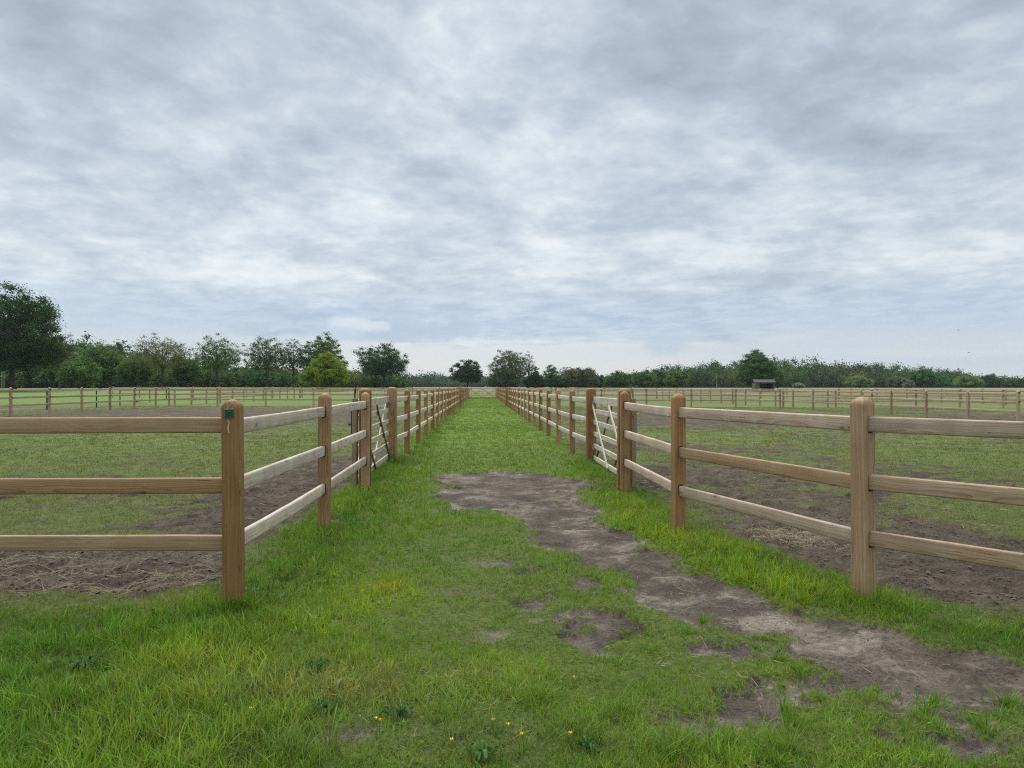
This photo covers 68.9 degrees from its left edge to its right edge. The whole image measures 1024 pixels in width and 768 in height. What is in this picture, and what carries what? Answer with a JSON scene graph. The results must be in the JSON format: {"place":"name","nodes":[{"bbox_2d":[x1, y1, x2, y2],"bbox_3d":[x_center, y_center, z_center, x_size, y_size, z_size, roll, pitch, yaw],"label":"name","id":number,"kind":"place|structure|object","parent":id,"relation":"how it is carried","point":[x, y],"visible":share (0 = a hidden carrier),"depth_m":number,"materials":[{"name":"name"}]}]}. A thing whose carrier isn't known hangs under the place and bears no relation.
{"place":"outdoors","nodes":[
{"label":"outdoors","id":0,"kind":"place"},
{"bbox_2d":[0,387,1023,767],"bbox_3d":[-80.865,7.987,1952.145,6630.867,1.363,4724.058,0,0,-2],"label":"ground","id":1,"kind":"structure","parent":0,"point":[518,493],"depth_m":6.02,"materials":[{"name":"green plant"}]},
{"bbox_2d":[0,675,24,687],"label":"weed","id":2,"kind":"object","parent":1,"relation":"on","point":[9,678],"visible":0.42,"depth_m":3.65,"materials":[{"name":"green plant"}]},
{"bbox_2d":[0,280,76,391],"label":"oak tree","id":3,"kind":"object","parent":1,"relation":"on","point":[25,344],"visible":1,"depth_m":147.75,"materials":[{"name":"green plant"}]},
{"bbox_2d":[40,332,77,388],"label":"tree","id":4,"kind":"object","parent":1,"relation":"on","point":[59,364],"visible":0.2,"depth_m":184.76,"materials":[{"name":"green plant"}]},
{"bbox_2d":[55,356,104,388],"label":"tree","id":5,"kind":"object","parent":1,"relation":"on","point":[79,373],"visible":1,"depth_m":163.38,"materials":[{"name":"green plant"}]},
{"bbox_2d":[69,655,98,670],"bbox_3d":[-2.247,1.464,3.921,0.146,0.055,0.165,0,0,-2],"label":"weed","id":6,"kind":"object","parent":1,"relation":"on","point":[77,661],"visible":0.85,"depth_m":3.91,"materials":[{"name":"green plant"}]},
{"bbox_2d":[73,338,128,388],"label":"tree","id":7,"kind":"object","parent":1,"relation":"on","point":[105,359],"visible":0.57,"depth_m":187.95,"materials":[{"name":"green plant"}]},
{"bbox_2d":[46,390,180,409],"bbox_3d":[-32.841,1.164,68.140,1.513,1.613,45.174,0,0,-13],"label":"tape fence","id":8,"kind":"object","parent":1,"relation":"on","point":[104,390],"visible":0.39,"depth_m":54.64,"materials":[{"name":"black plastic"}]},
{"bbox_2d":[104,342,126,356],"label":"pine tree","id":9,"kind":"object","parent":1,"relation":"on","point":[118,344],"visible":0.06,"depth_m":250.37,"materials":[{"name":"green plant"}]},
{"bbox_2d":[110,351,156,386],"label":"tree","id":10,"kind":"object","parent":1,"relation":"on","point":[129,372],"visible":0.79,"depth_m":183.22,"materials":[{"name":"green plant"}]},
{"bbox_2d":[0,387,300,415],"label":"wooden fence","id":11,"kind":"object","parent":1,"relation":"on","point":[49,396],"visible":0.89,"depth_m":45.67,"materials":[{"name":"brown wood"}]},
{"bbox_2d":[125,332,196,388],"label":"oak tree","id":12,"kind":"object","parent":1,"relation":"on","point":[175,354],"visible":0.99,"depth_m":176.57,"materials":[{"name":"green plant"}]},
{"bbox_2d":[0,388,371,604],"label":"wooden fence","id":13,"kind":"object","parent":1,"relation":"on","point":[232,424],"visible":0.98,"depth_m":5.01,"materials":[{"name":"brown wood"}]},
{"bbox_2d":[169,359,207,386],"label":"tree","id":14,"kind":"object","parent":1,"relation":"on","point":[187,375],"visible":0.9,"depth_m":183.54,"materials":[{"name":"green plant"}]},
{"bbox_2d":[112,386,299,397],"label":"wooden fence","id":15,"kind":"object","parent":1,"relation":"on","point":[139,387],"visible":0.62,"depth_m":93.75,"materials":[{"name":"brown wood"}]},
{"bbox_2d":[0,331,417,387],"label":"woodland","id":16,"kind":"object","parent":1,"relation":"on","point":[245,377],"visible":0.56,"depth_m":222.79,"materials":[{"name":"green plant"}]},
{"bbox_2d":[190,333,243,386],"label":"oak tree","id":17,"kind":"object","parent":1,"relation":"on","point":[216,362],"visible":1,"depth_m":176.74,"materials":[{"name":"green plant"}]},
{"bbox_2d":[239,681,261,690],"bbox_3d":[-1.261,1.464,3.608,0.114,0.051,0.113,0,0,24],"label":"weed","id":18,"kind":"object","parent":1,"relation":"on","point":[253,686],"visible":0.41,"depth_m":3.60,"materials":[{"name":"green plant"}]},
{"bbox_2d":[241,336,293,386],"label":"oak tree","id":19,"kind":"object","parent":1,"relation":"on","point":[267,360],"visible":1,"depth_m":176.83,"materials":[{"name":"green plant"}]},
{"bbox_2d":[278,338,309,388],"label":"tree","id":20,"kind":"object","parent":1,"relation":"on","point":[292,365],"visible":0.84,"depth_m":181.41,"materials":[{"name":"green plant"}]},
{"bbox_2d":[168,387,452,406],"bbox_3d":[-14.486,1.156,54.421,20.838,1.873,0.164,0,0,-2],"label":"wooden fence","id":21,"kind":"object","parent":1,"relation":"on","point":[217,394],"visible":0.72,"depth_m":54.31,"materials":[{"name":"brown wood"}]},
{"bbox_2d":[298,657,328,673],"bbox_3d":[-1.036,1.462,3.877,0.131,0.058,0.154,0,0,5],"label":"weed","id":22,"kind":"object","parent":1,"relation":"on","point":[318,665],"visible":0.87,"depth_m":3.88,"materials":[{"name":"green plant"}]},
{"bbox_2d":[295,331,348,370],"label":"tree","id":23,"kind":"object","parent":1,"relation":"on","point":[321,349],"visible":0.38,"depth_m":182.98,"materials":[{"name":"green plant"}]},
{"bbox_2d":[298,351,349,388],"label":"broad bush","id":24,"kind":"object","parent":1,"relation":"on","point":[319,374],"visible":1,"depth_m":156.25,"materials":[{"name":"green plant"}]},
{"bbox_2d":[310,697,343,715],"bbox_3d":[-0.852,1.461,3.400,0.142,0.056,0.129,0,0,-43],"label":"weed","id":25,"kind":"object","parent":1,"relation":"on","point":[323,704],"visible":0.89,"depth_m":3.40,"materials":[{"name":"green plant"}]},
{"bbox_2d":[353,341,409,387],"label":"oak tree","id":26,"kind":"object","parent":1,"relation":"on","point":[381,365],"visible":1,"depth_m":197.49,"materials":[{"name":"green plant"}]},
{"bbox_2d":[301,387,463,397],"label":"wooden fence","id":27,"kind":"object","parent":1,"relation":"on","point":[372,393],"visible":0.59,"depth_m":94.41,"materials":[{"name":"brown wood"}]},
{"bbox_2d":[378,703,412,722],"bbox_3d":[-0.502,1.458,3.322,0.165,0.062,0.146,0,0,-40],"label":"weed","id":28,"kind":"object","parent":1,"relation":"on","point":[400,711],"visible":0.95,"depth_m":3.32,"materials":[{"name":"green plant"}]},
{"bbox_2d":[387,387,459,460],"bbox_3d":[-3.107,1.095,34.721,0.268,1.926,40.035,0,0,-2],"label":"wooden fence","id":29,"kind":"object","parent":1,"relation":"on","point":[394,437],"visible":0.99,"depth_m":19.52,"materials":[{"name":"brown wood"}]},
{"bbox_2d":[348,387,391,486],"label":"field gate","id":30,"kind":"structure","parent":29,"relation":"attached to","point":[386,401],"depth_m":12.96,"materials":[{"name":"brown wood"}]},
{"bbox_2d":[460,387,467,404],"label":"wooden fence","id":31,"kind":"object","parent":1,"relation":"on","point":[464,397],"visible":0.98,"depth_m":70.40,"materials":[{"name":"brown wood"}]},
{"bbox_2d":[448,359,482,386],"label":"oak tree","id":32,"kind":"object","parent":1,"relation":"on","point":[468,373],"visible":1,"depth_m":232.78,"materials":[{"name":"green plant"}]},
{"bbox_2d":[391,370,549,386],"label":"woodland","id":33,"kind":"object","parent":1,"relation":"on","point":[427,380],"visible":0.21,"depth_m":643.50,"materials":[{"name":"green plant"}]},
{"bbox_2d":[462,738,505,762],"bbox_3d":[-0.130,1.461,2.986,0.163,0.053,0.165,0,0,37],"label":"weed","id":34,"kind":"object","parent":1,"relation":"on","point":[483,749],"visible":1,"depth_m":2.98,"materials":[{"name":"green plant"}]},
{"bbox_2d":[497,387,506,405],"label":"wooden fence","id":35,"kind":"object","parent":1,"relation":"on","point":[500,392],"visible":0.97,"depth_m":70.55,"materials":[{"name":"brown wood"}]},
{"bbox_2d":[482,374,522,386],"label":"hedge tree","id":36,"kind":"object","parent":1,"relation":"on","point":[493,382],"visible":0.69,"depth_m":281.18,"materials":[{"name":"green plant"}]},
{"bbox_2d":[0,461,1016,751],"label":"loose straw","id":37,"kind":"object","parent":1,"relation":"on","point":[162,575],"visible":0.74,"depth_m":5.95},
{"bbox_2d":[487,349,530,386],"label":"oak tree","id":38,"kind":"object","parent":1,"relation":"on","point":[504,371],"visible":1,"depth_m":262.72,"materials":[{"name":"green plant"}]},
{"bbox_2d":[0,398,1023,767],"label":"grass","id":39,"kind":"structure","parent":1,"relation":"on","point":[218,646],"depth_m":4.33,"materials":[{"name":"green plant"}]},
{"bbox_2d":[0,459,1023,759],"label":"soil crumbs","id":40,"kind":"object","parent":1,"relation":"on","point":[646,601],"visible":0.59,"depth_m":5.73,"materials":[{"name":"brown soil"}]},
{"bbox_2d":[520,354,534,387],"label":"tree","id":41,"kind":"object","parent":1,"relation":"on","point":[528,368],"visible":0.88,"depth_m":267.51,"materials":[{"name":"green plant"}]},
{"bbox_2d":[521,374,545,387],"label":"hedge tree","id":42,"kind":"object","parent":1,"relation":"on","point":[530,383],"visible":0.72,"depth_m":265.94,"materials":[{"name":"green plant"}]},
{"bbox_2d":[528,366,540,387],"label":"tree","id":43,"kind":"object","parent":1,"relation":"on","point":[535,378],"visible":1,"depth_m":261.29,"materials":[{"name":"green plant"}]},
{"bbox_2d":[542,365,559,386],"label":"tree","id":44,"kind":"object","parent":1,"relation":"on","point":[550,378],"visible":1,"depth_m":260.74,"materials":[{"name":"green plant"}]},
{"bbox_2d":[507,387,595,460],"bbox_3d":[0.608,1.096,34.535,0.259,1.909,40.312,0,0,-3],"label":"wooden fence","id":45,"kind":"object","parent":1,"relation":"on","point":[589,439],"visible":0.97,"depth_m":19.43,"materials":[{"name":"brown wood"}]},
{"bbox_2d":[591,387,639,487],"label":"field gate","id":46,"kind":"structure","parent":45,"relation":"attached to","point":[609,402],"depth_m":12.52,"materials":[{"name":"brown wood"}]},
{"bbox_2d":[546,374,571,387],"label":"hedge tree","id":47,"kind":"object","parent":1,"relation":"on","point":[557,385],"visible":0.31,"depth_m":263.21,"materials":[{"name":"green plant"}]},
{"bbox_2d":[559,367,599,387],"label":"tree","id":48,"kind":"object","parent":1,"relation":"on","point":[572,377],"visible":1,"depth_m":258.93,"materials":[{"name":"green plant"}]},
{"bbox_2d":[573,734,602,752],"bbox_3d":[0.324,1.462,3.034,0.094,0.051,0.125,0,0,-34],"label":"weed","id":49,"kind":"object","parent":1,"relation":"on","point":[584,742],"visible":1,"depth_m":3.04,"materials":[{"name":"green plant"}]},
{"bbox_2d":[593,374,608,387],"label":"tree","id":50,"kind":"object","parent":1,"relation":"on","point":[600,383],"visible":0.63,"depth_m":327.56,"materials":[{"name":"green plant"}]},
{"bbox_2d":[602,370,634,387],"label":"tree","id":51,"kind":"object","parent":1,"relation":"on","point":[619,379],"visible":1,"depth_m":287.29,"materials":[{"name":"green plant"}]},
{"bbox_2d":[630,370,658,387],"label":"tree","id":52,"kind":"object","parent":1,"relation":"on","point":[645,378],"visible":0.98,"depth_m":307.29,"materials":[{"name":"green plant"}]},
{"bbox_2d":[517,388,780,407],"bbox_3d":[9.969,1.228,55.435,20.309,1.884,0.162,0,0,-2],"label":"wooden fence","id":53,"kind":"object","parent":1,"relation":"on","point":[690,394],"visible":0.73,"depth_m":55.50,"materials":[{"name":"brown wood"}]},
{"bbox_2d":[650,368,668,387],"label":"tree","id":54,"kind":"object","parent":1,"relation":"on","point":[662,375],"visible":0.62,"depth_m":341.83,"materials":[{"name":"green plant"}]},
{"bbox_2d":[502,387,838,398],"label":"wooden fence","id":55,"kind":"object","parent":1,"relation":"on","point":[675,391],"visible":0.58,"depth_m":96.05,"materials":[{"name":"brown wood"}]},
{"bbox_2d":[662,368,689,387],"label":"tree","id":56,"kind":"object","parent":1,"relation":"on","point":[676,378],"visible":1,"depth_m":277.61,"materials":[{"name":"green plant"}]},
{"bbox_2d":[732,349,777,385],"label":"tree","id":57,"kind":"object","parent":1,"relation":"on","point":[759,366],"visible":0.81,"depth_m":256.60,"materials":[{"name":"green plant"}]},
{"bbox_2d":[750,379,775,391],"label":"field shelter","id":58,"kind":"object","parent":1,"relation":"on","point":[763,383],"visible":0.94,"depth_m":164.40,"materials":[{"name":"grey wood"}]},
{"bbox_2d":[773,369,788,387],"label":"tree","id":59,"kind":"object","parent":1,"relation":"on","point":[781,381],"visible":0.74,"depth_m":256.46,"materials":[{"name":"green plant"}]},
{"bbox_2d":[792,383,804,387],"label":"shrub","id":60,"kind":"object","parent":1,"relation":"on","point":[797,385],"visible":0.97,"depth_m":268.70,"materials":[{"name":"green plant"}]},
{"bbox_2d":[574,353,1023,387],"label":"woodland","id":61,"kind":"object","parent":1,"relation":"on","point":[714,375],"visible":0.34,"depth_m":402.61,"materials":[{"name":"green plant"}]},
{"bbox_2d":[617,389,1023,601],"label":"wooden fence","id":62,"kind":"object","parent":1,"relation":"on","point":[861,480],"visible":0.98,"depth_m":5.19,"materials":[{"name":"brown wood"}]},
{"bbox_2d":[656,388,1020,420],"bbox_3d":[19.909,1.300,63.558,0.170,1.850,64.748,0,0,-2],"label":"wooden fence","id":63,"kind":"object","parent":1,"relation":"on","point":[968,409],"visible":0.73,"depth_m":40.63,"materials":[{"name":"brown wood"}]},
{"bbox_2d":[844,375,873,387],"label":"tree","id":64,"kind":"object","parent":1,"relation":"on","point":[858,381],"visible":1,"depth_m":287.59,"materials":[{"name":"green plant"}]},
{"bbox_2d":[886,376,908,387],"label":"bush","id":65,"kind":"object","parent":1,"relation":"on","point":[895,382],"visible":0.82,"depth_m":290.67,"materials":[{"name":"green plant"}]},
{"bbox_2d":[782,389,1023,407],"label":"wooden fence","id":66,"kind":"object","parent":1,"relation":"on","point":[916,395],"visible":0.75,"depth_m":56.39,"materials":[{"name":"brown wood"}]},
{"bbox_2d":[902,380,915,387],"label":"shrub","id":67,"kind":"object","parent":1,"relation":"on","point":[908,384],"visible":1,"depth_m":284.01,"materials":[{"name":"green plant"}]},
{"bbox_2d":[908,369,938,387],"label":"tree","id":68,"kind":"object","parent":1,"relation":"on","point":[923,378],"visible":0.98,"depth_m":287.47,"materials":[{"name":"green plant"}]},
{"bbox_2d":[839,388,1023,404],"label":"wooden fence","id":69,"kind":"object","parent":1,"relation":"on","point":[982,398],"visible":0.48,"depth_m":76.35,"materials":[{"name":"brown wood"}]},
{"bbox_2d":[952,375,986,387],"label":"tree","id":70,"kind":"object","parent":1,"relation":"on","point":[969,381],"visible":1,"depth_m":282.65,"materials":[{"name":"green plant"}]},
{"bbox_2d":[979,373,1005,386],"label":"tree","id":71,"kind":"object","parent":1,"relation":"on","point":[991,380],"visible":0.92,"depth_m":357.08,"materials":[{"name":"green plant"}]},
{"bbox_2d":[1001,377,1023,387],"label":"bush","id":72,"kind":"object","parent":1,"relation":"on","point":[1014,383],"visible":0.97,"depth_m":377.52,"materials":[{"name":"green plant"}]},
{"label":"gate post","id":73,"kind":"object","parent":1,"relation":"on","visible":0},
{"bbox_2d":[469,387,495,397],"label":"field gate","id":74,"kind":"structure","parent":73,"relation":"attached to","point":[482,389],"depth_m":94.80,"materials":[{"name":"brown wood"}]},
{"bbox_2d":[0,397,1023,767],"bbox_3d":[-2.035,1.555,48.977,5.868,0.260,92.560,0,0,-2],"label":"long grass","id":75,"kind":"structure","parent":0,"point":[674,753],"depth_m":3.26,"materials":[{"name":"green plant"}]},
{"bbox_2d":[0,0,1023,378],"label":"sky","id":76,"kind":"structure","parent":0,"point":[605,186],"materials":[{"name":"grey"}]}
]}

